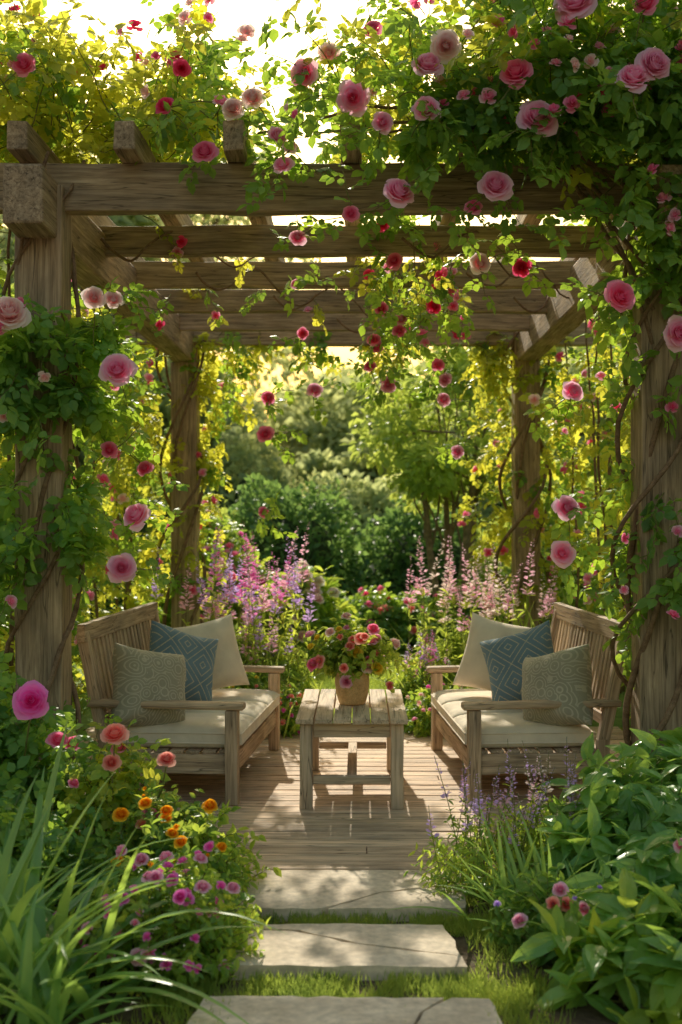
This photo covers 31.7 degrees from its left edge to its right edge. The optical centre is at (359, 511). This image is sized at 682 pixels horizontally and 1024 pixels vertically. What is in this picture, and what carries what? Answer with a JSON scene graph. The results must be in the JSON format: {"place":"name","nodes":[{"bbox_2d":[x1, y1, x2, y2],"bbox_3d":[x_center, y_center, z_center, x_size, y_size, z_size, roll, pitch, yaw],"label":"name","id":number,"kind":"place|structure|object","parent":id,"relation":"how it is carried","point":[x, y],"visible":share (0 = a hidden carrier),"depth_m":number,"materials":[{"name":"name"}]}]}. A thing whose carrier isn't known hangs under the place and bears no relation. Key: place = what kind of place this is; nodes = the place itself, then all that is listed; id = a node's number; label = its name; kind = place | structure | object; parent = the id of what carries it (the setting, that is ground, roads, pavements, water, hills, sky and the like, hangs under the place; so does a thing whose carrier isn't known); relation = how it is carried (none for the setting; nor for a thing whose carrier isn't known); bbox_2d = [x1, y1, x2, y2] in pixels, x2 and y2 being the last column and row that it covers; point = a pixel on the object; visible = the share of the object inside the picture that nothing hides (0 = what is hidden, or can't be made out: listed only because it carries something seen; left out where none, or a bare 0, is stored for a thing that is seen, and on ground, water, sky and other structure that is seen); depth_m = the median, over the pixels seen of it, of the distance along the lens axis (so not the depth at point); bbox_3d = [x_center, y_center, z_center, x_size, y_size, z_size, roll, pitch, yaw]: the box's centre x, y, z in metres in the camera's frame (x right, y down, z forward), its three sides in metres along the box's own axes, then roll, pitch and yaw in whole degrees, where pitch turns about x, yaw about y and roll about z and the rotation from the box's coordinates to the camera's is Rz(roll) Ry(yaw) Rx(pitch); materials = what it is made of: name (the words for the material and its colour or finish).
{"place":"outdoors","nodes":[
{"label":"outdoors","id":0,"kind":"place"},
{"bbox_2d":[0,278,75,469],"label":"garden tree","id":1,"kind":"object","parent":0,"point":[12,289],"depth_m":13.56,"materials":[{"name":"green plant"}]},
{"bbox_2d":[15,629,630,728],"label":"lawn","id":2,"kind":"structure","parent":0,"point":[328,683],"depth_m":10.26,"materials":[{"name":"green plant"}]},
{"bbox_2d":[4,577,110,687],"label":"garden shrub","id":3,"kind":"object","parent":2,"relation":"on","point":[74,671],"visible":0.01,"depth_m":10.33,"materials":[{"name":"green plant"}]},
{"bbox_2d":[73,436,252,618],"bbox_3d":[-3.167,0.320,15.986,3.556,2.697,2.659,0,0,0],"label":"evergreen shrub","id":4,"kind":"object","parent":2,"relation":"on","point":[146,528],"visible":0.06,"depth_m":15.47,"materials":[{"name":"green plant"}]},
{"bbox_2d":[79,348,268,495],"bbox_3d":[-4.063,-1.056,25.959,4.421,5.240,4.069,0,0,0],"label":"garden tree","id":5,"kind":"object","parent":2,"relation":"on","point":[164,410],"visible":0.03,"depth_m":25.08,"materials":[{"name":"green plant"}]},
{"bbox_2d":[103,332,257,625],"bbox_3d":[-1.644,-0.030,10.646,1.201,3.192,1.193,0,0,43],"label":"climbing rose","id":6,"kind":"object","parent":2,"relation":"on","point":[209,471],"visible":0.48,"depth_m":10.50,"materials":[{"name":"green plant"}]},
{"bbox_2d":[131,500,277,632],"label":"shrub rose","id":7,"kind":"object","parent":2,"relation":"on","point":[229,532],"visible":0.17,"depth_m":12.16,"materials":[{"name":"green plant"}]},
{"bbox_2d":[149,519,322,698],"bbox_3d":[-0.888,0.820,9.048,1.230,1.569,1.400,0,0,-21],"label":"lupin border","id":8,"kind":"object","parent":2,"relation":"on","point":[247,584],"visible":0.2,"depth_m":8.95,"materials":[{"name":"purple plant"}]},
{"bbox_2d":[155,423,329,542],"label":"evergreen shrub","id":9,"kind":"object","parent":2,"relation":"on","point":[243,445],"visible":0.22,"depth_m":23.47,"materials":[{"name":"green plant"}]},
{"bbox_2d":[237,598,305,692],"bbox_3d":[-0.728,1.093,8.750,0.722,0.963,0.956,0,0,0],"label":"lupin border","id":10,"kind":"object","parent":2,"relation":"on","point":[264,676],"visible":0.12,"depth_m":8.66,"materials":[{"name":"purple plant"}]},
{"bbox_2d":[227,472,379,626],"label":"evergreen shrub","id":11,"kind":"object","parent":2,"relation":"on","point":[323,547],"visible":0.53,"depth_m":16.06,"materials":[{"name":"green plant"}]},
{"bbox_2d":[256,560,362,663],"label":"hydrangea","id":12,"kind":"object","parent":2,"relation":"on","point":[327,605],"visible":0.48,"depth_m":12.14,"materials":[{"name":"green plant"}]},
{"bbox_2d":[300,467,421,579],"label":"evergreen shrub","id":13,"kind":"object","parent":2,"relation":"on","point":[368,499],"visible":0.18,"depth_m":21.58,"materials":[{"name":"green plant"}]},
{"bbox_2d":[341,582,432,656],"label":"shrub rose","id":14,"kind":"object","parent":2,"relation":"on","point":[385,609],"visible":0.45,"depth_m":12.91,"materials":[{"name":"green plant"}]},
{"bbox_2d":[380,629,458,706],"bbox_3d":[0.487,1.196,8.843,0.731,0.749,0.841,0,0,13],"label":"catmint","id":15,"kind":"object","parent":2,"relation":"on","point":[413,678],"visible":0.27,"depth_m":8.72,"materials":[{"name":"green plant"}]},
{"bbox_2d":[343,493,503,610],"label":"evergreen shrub","id":16,"kind":"object","parent":2,"relation":"on","point":[393,567],"visible":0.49,"depth_m":16.76,"materials":[{"name":"green plant"}]},
{"bbox_2d":[370,614,531,697],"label":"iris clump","id":17,"kind":"object","parent":2,"relation":"on","point":[454,687],"visible":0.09,"depth_m":8.65,"materials":[{"name":"green plant"}]},
{"bbox_2d":[339,346,565,607],"bbox_3d":[1.150,-0.301,14.390,2.786,3.725,2.628,0,0,0],"label":"ornamental tree","id":18,"kind":"object","parent":2,"relation":"on","point":[425,480],"visible":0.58,"depth_m":14.04,"materials":[{"name":"green plant"}]},
{"bbox_2d":[408,574,510,666],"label":"shrub rose","id":19,"kind":"object","parent":2,"relation":"on","point":[435,612],"visible":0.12,"depth_m":11.43,"materials":[{"name":"green plant"}]},
{"bbox_2d":[394,532,557,687],"bbox_3d":[0.897,0.878,9.331,1.256,1.449,1.483,0,0,0],"label":"lupin border","id":20,"kind":"object","parent":2,"relation":"on","point":[455,647],"visible":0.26,"depth_m":9.13,"materials":[{"name":"pink plant"}]},
{"bbox_2d":[429,453,554,573],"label":"climbing vine","id":21,"kind":"object","parent":2,"relation":"on","point":[487,511],"visible":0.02,"depth_m":24.02,"materials":[{"name":"green plant"}]},
{"bbox_2d":[451,332,604,625],"bbox_3d":[1.517,-0.026,10.642,1.405,3.176,1.098,0,0,0],"label":"climbing rose","id":22,"kind":"object","parent":2,"relation":"on","point":[549,468],"visible":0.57,"depth_m":10.50,"materials":[{"name":"green plant"}]},
{"bbox_2d":[468,454,626,600],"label":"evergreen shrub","id":23,"kind":"object","parent":2,"relation":"on","point":[589,484],"visible":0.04,"depth_m":15.73,"materials":[{"name":"green plant"}]},
{"bbox_2d":[486,523,608,623],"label":"shrub rose","id":24,"kind":"object","parent":2,"relation":"on","point":[546,552],"visible":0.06,"depth_m":11.69,"materials":[{"name":"green plant"}]},
{"bbox_2d":[582,530,628,619],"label":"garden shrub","id":25,"kind":"object","parent":2,"relation":"on","point":[614,606],"depth_m":10.76,"materials":[{"name":"green plant"}]},
{"bbox_2d":[0,729,653,1023],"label":"ground","id":26,"kind":"structure","parent":0,"point":[588,1013],"depth_m":3.85,"materials":[{"name":"green plant"}]},
{"bbox_2d":[0,261,13,296],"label":"background tree","id":27,"kind":"object","parent":26,"relation":"on","point":[3,265],"depth_m":24.59,"materials":[{"name":"green plant"}]},
{"bbox_2d":[0,617,15,702],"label":"garden shrub","id":28,"kind":"object","parent":26,"relation":"on","point":[5,637],"visible":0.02,"depth_m":6.25,"materials":[{"name":"green plant"}]},
{"bbox_2d":[0,584,15,688],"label":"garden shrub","id":29,"kind":"object","parent":26,"relation":"on","point":[3,625],"depth_m":8.17,"materials":[{"name":"green plant"}]},
{"bbox_2d":[0,11,102,256],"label":"background tree","id":30,"kind":"object","parent":26,"relation":"on","point":[5,229],"depth_m":31.64,"materials":[{"name":"green plant"}]},
{"bbox_2d":[0,651,109,872],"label":"rose bush","id":31,"kind":"object","parent":26,"relation":"on","point":[14,760],"visible":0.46,"depth_m":5.11,"materials":[{"name":"green plant"}]},
{"bbox_2d":[12,680,175,813],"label":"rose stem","id":32,"kind":"object","parent":31,"relation":"attached to","point":[29,700],"visible":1,"depth_m":4.87,"materials":[{"name":"pink plant"}]},
{"bbox_2d":[0,780,129,915],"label":"leafy groundcover","id":33,"kind":"object","parent":26,"relation":"on","point":[54,838],"visible":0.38,"depth_m":4.56,"materials":[{"name":"green plant"}]},
{"bbox_2d":[0,888,176,1023],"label":"daylily clump","id":34,"kind":"object","parent":26,"relation":"on","point":[27,1006],"visible":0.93,"depth_m":3.45,"materials":[{"name":"green plant"}]},
{"bbox_2d":[0,223,176,719],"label":"climbing rose","id":35,"kind":"object","parent":26,"relation":"on","point":[117,471],"visible":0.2,"depth_m":9.61,"materials":[{"name":"green plant"}]},
{"bbox_2d":[0,716,189,967],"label":"daylily clump","id":36,"kind":"object","parent":26,"relation":"on","point":[39,812],"visible":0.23,"depth_m":4.39,"materials":[{"name":"green plant"}]},
{"bbox_2d":[0,712,211,884],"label":"rose bush","id":37,"kind":"object","parent":26,"relation":"on","point":[94,776],"visible":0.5,"depth_m":4.97,"materials":[{"name":"green plant"}]},
{"bbox_2d":[0,215,241,487],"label":"background tree","id":38,"kind":"object","parent":26,"relation":"on","point":[129,220],"visible":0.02,"depth_m":30.07,"materials":[{"name":"green plant"}]},
{"bbox_2d":[0,769,283,1023],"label":"daylily clump","id":39,"kind":"object","parent":26,"relation":"on","point":[74,960],"visible":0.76,"depth_m":3.73,"materials":[{"name":"green plant"}]},
{"bbox_2d":[53,841,270,1001],"bbox_3d":[-0.700,1.413,4.111,0.804,0.539,0.820,0,0,0],"label":"pink geranium","id":40,"kind":"object","parent":26,"relation":"on","point":[186,895],"visible":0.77,"depth_m":3.98,"materials":[{"name":"green plant"}]},
{"bbox_2d":[0,0,338,760],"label":"climbing rose","id":41,"kind":"object","parent":26,"relation":"on","point":[176,108],"visible":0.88,"depth_m":5.70,"materials":[{"name":"green plant"}]},
{"bbox_2d":[79,780,281,898],"bbox_3d":[-0.731,1.389,4.773,0.794,0.599,0.788,0,0,-33],"label":"marigold","id":42,"kind":"object","parent":26,"relation":"on","point":[174,822],"visible":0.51,"depth_m":4.69,"materials":[{"name":"green plant"}]},
{"bbox_2d":[79,78,318,415],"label":"background tree","id":43,"kind":"object","parent":26,"relation":"on","point":[286,362],"visible":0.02,"depth_m":46.46,"materials":[{"name":"green plant"}]},
{"bbox_2d":[219,672,267,689],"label":"groundcover flowers","id":44,"kind":"object","parent":26,"relation":"on","point":[252,678],"visible":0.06,"depth_m":8.20,"materials":[{"name":"green plant"}]},
{"bbox_2d":[223,642,315,737],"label":"ornamental grass","id":45,"kind":"object","parent":26,"relation":"on","point":[292,728],"depth_m":8.22,"materials":[{"name":"green plant"}]},
{"bbox_2d":[261,682,303,737],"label":"groundcover flowers","id":46,"kind":"object","parent":26,"relation":"on","point":[289,701],"visible":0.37,"depth_m":8.09,"materials":[{"name":"green plant"}]},
{"bbox_2d":[245,367,374,461],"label":"background tree","id":47,"kind":"object","parent":26,"relation":"on","point":[281,404],"visible":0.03,"depth_m":50.79,"materials":[{"name":"green plant"}]},
{"bbox_2d":[0,120,681,770],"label":"pergola","id":48,"kind":"object","parent":26,"relation":"on","point":[44,214],"visible":0.63,"depth_m":5.89,"materials":[{"name":"brown wood"}]},
{"bbox_2d":[100,215,609,538],"bbox_3d":[-0.062,-1.044,8.567,3.850,2.464,4.843,0,0,0],"label":"climbing rose","id":49,"kind":"object","parent":48,"relation":"attached to","point":[400,326],"visible":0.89,"depth_m":7.99,"materials":[{"name":"green plant"}]},
{"bbox_2d":[110,871,575,1023],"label":"grass strip","id":50,"kind":"object","parent":26,"relation":"on","point":[501,999],"depth_m":3.87,"materials":[{"name":"green plant"}]},
{"bbox_2d":[57,727,630,881],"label":"wooden deck","id":51,"kind":"structure","parent":26,"relation":"on","point":[342,826],"depth_m":6.18,"materials":[{"name":"brown wood"}]},
{"bbox_2d":[76,602,284,805],"bbox_3d":[-0.970,1.038,6.900,0.880,0.924,1.528,0,0,5],"label":"garden bench","id":52,"kind":"object","parent":51,"relation":"on","point":[237,726],"visible":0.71,"depth_m":6.25,"materials":[{"name":"brown wood"}]},
{"bbox_2d":[111,643,185,725],"bbox_3d":[-1.111,0.936,6.340,0.503,0.509,0.310,0,0,-36],"label":"throw pillow","id":53,"kind":"object","parent":52,"relation":"on","point":[139,676],"visible":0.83,"depth_m":6.22,"materials":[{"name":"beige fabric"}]},
{"bbox_2d":[149,621,217,700],"bbox_3d":[-1.023,0.877,6.844,0.552,0.523,0.273,0,0,-36],"label":"throw pillow","id":54,"kind":"object","parent":52,"relation":"on","point":[198,653],"visible":0.56,"depth_m":6.78,"materials":[{"name":"blue fabric"}]},
{"bbox_2d":[174,614,249,689],"bbox_3d":[-0.919,0.871,7.218,0.519,0.496,0.265,0,0,-25],"label":"throw pillow","id":55,"kind":"object","parent":52,"relation":"on","point":[228,669],"visible":0.5,"depth_m":7.17,"materials":[{"name":"beige fabric"}]},
{"bbox_2d":[295,689,407,809],"bbox_3d":[-0.040,1.268,6.535,0.566,0.463,1.030,0,0,0],"label":"coffee table","id":56,"kind":"object","parent":51,"relation":"on","point":[315,719],"visible":0.93,"depth_m":6.07,"materials":[{"name":"brown wood"}]},
{"bbox_2d":[293,612,414,705],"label":"potted flowers","id":57,"kind":"object","parent":56,"relation":"on","point":[353,660],"visible":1,"depth_m":6.41,"materials":[{"name":"green plant"}]},
{"bbox_2d":[426,602,630,805],"bbox_3d":[0.911,1.038,6.896,0.880,0.925,1.529,0,0,-4],"label":"garden bench","id":58,"kind":"object","parent":51,"relation":"on","point":[467,724],"visible":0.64,"depth_m":6.24,"materials":[{"name":"brown wood"}]},
{"bbox_2d":[452,612,530,690],"bbox_3d":[0.830,0.871,7.201,0.515,0.519,0.275,0,0,31],"label":"throw pillow","id":59,"kind":"object","parent":58,"relation":"on","point":[472,671],"visible":0.49,"depth_m":7.16,"materials":[{"name":"beige fabric"}]},
{"bbox_2d":[479,620,553,700],"bbox_3d":[0.920,0.878,6.804,0.539,0.533,0.283,0,0,19],"label":"throw pillow","id":60,"kind":"object","parent":58,"relation":"on","point":[505,656],"visible":0.61,"depth_m":6.74,"materials":[{"name":"blue fabric"}]},
{"bbox_2d":[521,644,592,725],"bbox_3d":[1.037,0.942,6.337,0.297,0.505,0.524,0,0,-42],"label":"throw pillow","id":61,"kind":"object","parent":58,"relation":"on","point":[564,676],"visible":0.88,"depth_m":6.22,"materials":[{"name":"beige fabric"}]},
{"bbox_2d":[187,996,501,1023],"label":"stepping stone","id":62,"kind":"object","parent":26,"relation":"on","point":[304,1010],"visible":0.96,"depth_m":3.61,"materials":[{"name":"stone"}]},
{"bbox_2d":[229,923,466,980],"bbox_3d":[-0.043,1.530,4.166,0.798,0.060,0.421,0,0,0],"label":"stepping stone","id":63,"kind":"object","parent":26,"relation":"on","point":[371,950],"visible":0.77,"depth_m":4.10,"materials":[{"name":"stone"}]},
{"bbox_2d":[236,870,465,921],"bbox_3d":[-0.030,1.530,4.784,0.920,0.060,0.501,0,0,0],"label":"stepping stone","id":64,"kind":"object","parent":26,"relation":"on","point":[345,892],"visible":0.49,"depth_m":4.71,"materials":[{"name":"stone"}]},
{"bbox_2d":[83,429,623,506],"bbox_3d":[-0.032,0.023,31.922,60.797,4.756,3.515,0,0,0],"label":"background hedge","id":65,"kind":"object","parent":26,"relation":"on","point":[325,460],"visible":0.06,"depth_m":31.03,"materials":[{"name":"green plant"}]},
{"bbox_2d":[274,360,482,474],"bbox_3d":[0.753,-1.505,36.801,7.333,6.219,7.447,0,0,0],"label":"background tree","id":66,"kind":"object","parent":26,"relation":"on","point":[334,431],"visible":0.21,"depth_m":34.84,"materials":[{"name":"green plant"}]},
{"bbox_2d":[404,680,464,737],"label":"groundcover flowers","id":67,"kind":"object","parent":26,"relation":"on","point":[418,711],"visible":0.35,"depth_m":8.13,"materials":[{"name":"green plant"}]},
{"bbox_2d":[210,0,681,759],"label":"climbing rose","id":68,"kind":"object","parent":26,"relation":"on","point":[608,94],"visible":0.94,"depth_m":5.43,"materials":[{"name":"green plant"}]},
{"bbox_2d":[448,681,479,689],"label":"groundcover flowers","id":69,"kind":"object","parent":26,"relation":"on","point":[460,687],"visible":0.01,"depth_m":8.29,"materials":[{"name":"green plant"}]},
{"bbox_2d":[403,755,546,909],"bbox_3d":[0.519,1.276,4.842,0.691,0.592,0.661,0,0,0],"label":"salvia","id":70,"kind":"object","parent":26,"relation":"on","point":[471,855],"visible":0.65,"depth_m":4.81,"materials":[{"name":"green plant"}]},
{"bbox_2d":[404,348,590,447],"bbox_3d":[4.793,-2.402,40.226,9.244,7.972,8.759,0,0,0],"label":"background tree","id":71,"kind":"object","parent":26,"relation":"on","point":[422,363],"depth_m":39.28,"materials":[{"name":"green plant"}]},
{"bbox_2d":[385,805,610,940],"bbox_3d":[0.574,1.334,4.452,0.834,0.432,0.837,0,0,-38],"label":"iris clump","id":72,"kind":"object","parent":26,"relation":"on","point":[501,880],"visible":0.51,"depth_m":4.42,"materials":[{"name":"green plant"}]},
{"bbox_2d":[481,862,602,965],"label":"verbena plant","id":73,"kind":"object","parent":26,"relation":"on","point":[524,906],"visible":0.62,"depth_m":4.20,"materials":[{"name":"green plant"}]},
{"bbox_2d":[484,737,613,884],"bbox_3d":[0.820,1.257,5.008,0.659,0.610,0.628,0,0,0],"label":"salvia","id":74,"kind":"object","parent":26,"relation":"on","point":[543,810],"visible":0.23,"depth_m":4.98,"materials":[{"name":"purple plant"}]},
{"bbox_2d":[475,349,626,495],"bbox_3d":[4.497,-0.966,25.969,4.049,5.042,4.208,0,0,0],"label":"garden tree","id":75,"kind":"object","parent":26,"relation":"on","point":[573,370],"visible":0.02,"depth_m":24.98,"materials":[{"name":"green plant"}]},
{"bbox_2d":[510,853,619,913],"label":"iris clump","id":76,"kind":"object","parent":26,"relation":"on","point":[569,875],"visible":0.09,"depth_m":4.23,"materials":[{"name":"green plant"}]},
{"bbox_2d":[511,303,630,730],"bbox_3d":[2.002,-0.015,8.532,1.489,3.699,5.218,0,0,0],"label":"climbing rose","id":77,"kind":"object","parent":26,"relation":"on","point":[605,465],"visible":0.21,"depth_m":9.32,"materials":[{"name":"green plant"}]},
{"bbox_2d":[554,326,613,358],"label":"background tree","id":78,"kind":"object","parent":26,"relation":"on","point":[560,349],"depth_m":43.66,"materials":[{"name":"green plant"}]},
{"bbox_2d":[510,867,681,1023],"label":"hosta","id":79,"kind":"object","parent":26,"relation":"on","point":[643,976],"visible":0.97,"depth_m":3.75,"materials":[{"name":"green plant"}]},
{"bbox_2d":[563,304,629,388],"bbox_3d":[9.084,-2.719,29.008,7.864,8.637,7.033,0,0,-45],"label":"background tree","id":80,"kind":"object","parent":26,"relation":"on","point":[584,348],"visible":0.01,"depth_m":28.39,"materials":[{"name":"green plant"}]},
{"bbox_2d":[525,747,681,891],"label":"laurel shrub","id":81,"kind":"object","parent":26,"relation":"on","point":[636,812],"visible":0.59,"depth_m":4.63,"materials":[{"name":"green plant"}]},
{"bbox_2d":[529,829,681,967],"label":"hosta","id":82,"kind":"object","parent":26,"relation":"on","point":[654,861],"visible":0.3,"depth_m":4.13,"materials":[{"name":"green plant"}]},
{"bbox_2d":[551,725,681,805],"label":"laurel shrub","id":83,"kind":"object","parent":26,"relation":"on","point":[668,756],"visible":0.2,"depth_m":5.20,"materials":[{"name":"green plant"}]},
{"bbox_2d":[0,0,678,421],"label":"sky","id":84,"kind":"structure","parent":0,"point":[232,14],"materials":[{"name":"white"}]},
{"bbox_2d":[417,556,624,686],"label":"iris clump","id":85,"kind":"object","parent":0,"point":[526,616],"visible":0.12,"depth_m":9.56,"materials":[{"name":"green plant"}]}
]}

